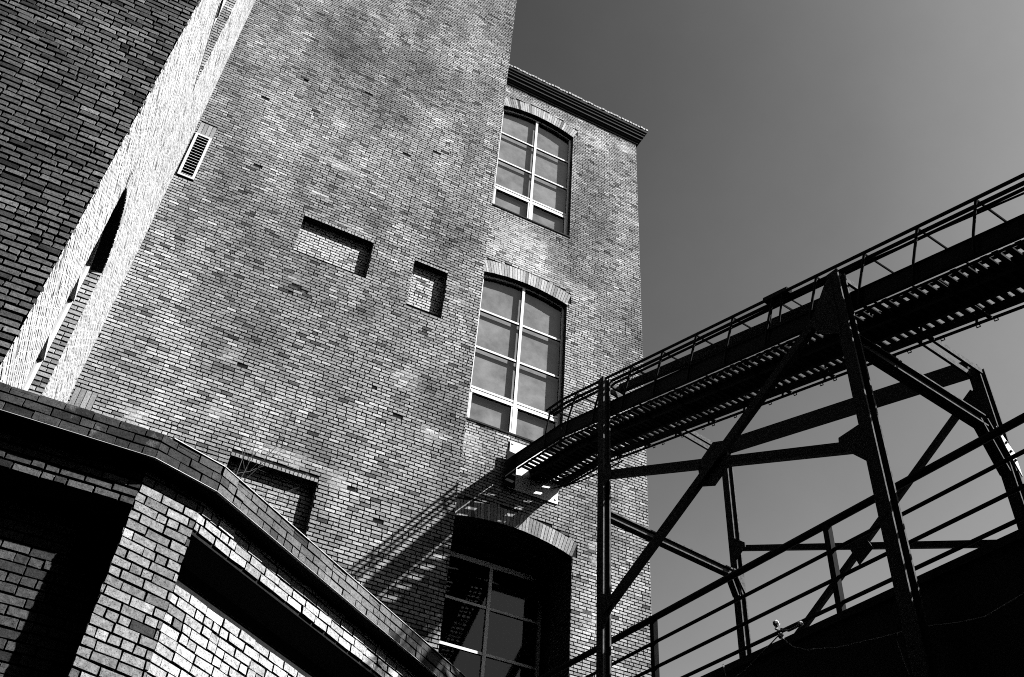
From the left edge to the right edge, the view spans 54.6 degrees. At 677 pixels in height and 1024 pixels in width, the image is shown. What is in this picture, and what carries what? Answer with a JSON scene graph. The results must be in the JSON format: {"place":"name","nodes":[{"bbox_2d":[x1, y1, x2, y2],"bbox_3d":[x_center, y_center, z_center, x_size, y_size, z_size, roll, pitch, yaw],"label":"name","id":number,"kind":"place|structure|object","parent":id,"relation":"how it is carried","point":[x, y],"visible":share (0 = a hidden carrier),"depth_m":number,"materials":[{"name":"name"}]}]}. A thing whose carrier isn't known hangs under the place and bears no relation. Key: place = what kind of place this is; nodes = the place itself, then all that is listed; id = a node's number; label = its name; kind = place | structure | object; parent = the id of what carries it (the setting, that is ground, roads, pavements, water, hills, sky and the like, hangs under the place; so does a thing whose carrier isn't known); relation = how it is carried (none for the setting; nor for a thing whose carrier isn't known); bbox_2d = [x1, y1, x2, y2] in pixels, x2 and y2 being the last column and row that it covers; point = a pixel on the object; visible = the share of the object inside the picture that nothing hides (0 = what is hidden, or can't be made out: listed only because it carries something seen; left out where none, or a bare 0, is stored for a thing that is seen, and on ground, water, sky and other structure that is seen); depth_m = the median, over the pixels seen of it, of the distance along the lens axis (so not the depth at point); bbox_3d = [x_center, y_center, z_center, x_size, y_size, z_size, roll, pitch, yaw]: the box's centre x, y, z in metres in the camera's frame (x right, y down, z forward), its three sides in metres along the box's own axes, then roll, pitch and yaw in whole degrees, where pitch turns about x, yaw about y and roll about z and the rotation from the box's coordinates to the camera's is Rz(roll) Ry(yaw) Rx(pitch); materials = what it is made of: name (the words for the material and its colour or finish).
{"place":"outdoors","nodes":[
{"label":"outdoors","id":0,"kind":"place"},
{"bbox_2d":[67,0,516,650],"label":"brick tower","id":1,"kind":"structure","parent":0,"point":[317,232],"depth_m":21.79,"materials":[{"name":"brick"}]},
{"bbox_2d":[227,455,317,535],"bbox_3d":[-4.551,3.283,17.905,1.711,2.120,0.206,21,-45,-17],"label":"blind window","id":2,"kind":"structure","parent":1,"relation":"in","point":[295,507],"depth_m":18.50,"materials":[{"name":"grey brick"}]},
{"bbox_2d":[294,215,373,277],"bbox_3d":[-4.100,-2.058,22.787,1.728,1.160,0.206,21,-45,-17],"label":"blind window","id":3,"kind":"structure","parent":1,"relation":"in","point":[313,241],"depth_m":22.95,"materials":[{"name":"grey brick"}]},
{"bbox_2d":[406,261,447,316],"bbox_3d":[-2.022,-1.128,23.357,0.878,1.445,0.206,21,-45,-17],"label":"blind window","id":4,"kind":"structure","parent":1,"relation":"in","point":[426,289],"depth_m":23.53,"materials":[{"name":"grey brick"}]},
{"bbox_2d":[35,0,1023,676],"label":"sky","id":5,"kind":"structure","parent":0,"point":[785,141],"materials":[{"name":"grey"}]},
{"bbox_2d":[438,64,651,676],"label":"factory building","id":6,"kind":"structure","parent":0,"point":[560,315],"depth_m":26.60,"materials":[{"name":"brick"}]},
{"bbox_2d":[438,551,545,676],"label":"window","id":7,"kind":"structure","parent":6,"relation":"in","point":[493,624],"depth_m":24.36,"materials":[{"name":"black glass"}]},
{"bbox_2d":[466,275,563,450],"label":"window","id":8,"kind":"structure","parent":6,"relation":"in","point":[517,368],"depth_m":26.93,"materials":[{"name":"grey glass"}]},
{"bbox_2d":[492,109,570,237],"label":"window","id":9,"kind":"structure","parent":6,"relation":"in","point":[532,178],"depth_m":32.47,"materials":[{"name":"grey glass"}]},
{"label":"ground","id":10,"kind":"structure","parent":0,"visible":0},
{"bbox_2d":[0,0,255,403],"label":"brick wing","id":11,"kind":"structure","parent":10,"relation":"on","point":[103,103],"depth_m":12.44,"materials":[{"name":"white brick"}]},
{"bbox_2d":[22,230,103,390],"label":"window","id":12,"kind":"structure","parent":11,"relation":"in","point":[42,355],"depth_m":14.24,"materials":[{"name":"white paint"}]},
{"bbox_2d":[193,0,225,90],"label":"window","id":13,"kind":"structure","parent":11,"relation":"in","point":[222,3],"depth_m":18.35,"materials":[{"name":"white paint"}]},
{"bbox_2d":[0,382,465,676],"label":"brick annex","id":14,"kind":"object","parent":10,"relation":"on","point":[128,549],"visible":1,"depth_m":8.31,"materials":[{"name":"brick"}]},
{"bbox_2d":[195,382,304,501],"bbox_3d":[-2.482,0.922,10.129,0.957,2.108,1.222,-13,-45,19],"label":"bare bush","id":15,"kind":"object","parent":14,"relation":"on","point":[261,448],"visible":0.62,"depth_m":9.83,"materials":[{"name":"grey plant"}]},
{"bbox_2d":[178,565,332,676],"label":"slot window","id":16,"kind":"structure","parent":14,"relation":"in","point":[186,575],"depth_m":9.57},
{"bbox_2d":[596,268,1023,676],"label":"steel trestle","id":17,"kind":"object","parent":10,"relation":"on","point":[976,408],"visible":0.89,"depth_m":17.34,"materials":[{"name":"grey paint"}]},
{"bbox_2d":[504,173,1023,488],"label":"conveyor bridge","id":18,"kind":"structure","parent":17,"relation":"on","point":[973,288],"depth_m":17.79,"materials":[{"name":"paint"}]},
{"bbox_2d":[701,527,1023,676],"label":"dark building","id":19,"kind":"structure","parent":10,"relation":"on","point":[984,580],"depth_m":12.83,"materials":[{"name":"black"}]},
{"bbox_2d":[540,413,1023,676],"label":"guard rail","id":20,"kind":"object","parent":19,"relation":"on","point":[830,553],"visible":1,"depth_m":14.88,"materials":[{"name":"metal"}]},
{"bbox_2d":[723,592,1023,676],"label":"slack cable","id":21,"kind":"object","parent":19,"relation":"hanging from","point":[776,623],"visible":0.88,"depth_m":13.79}
]}

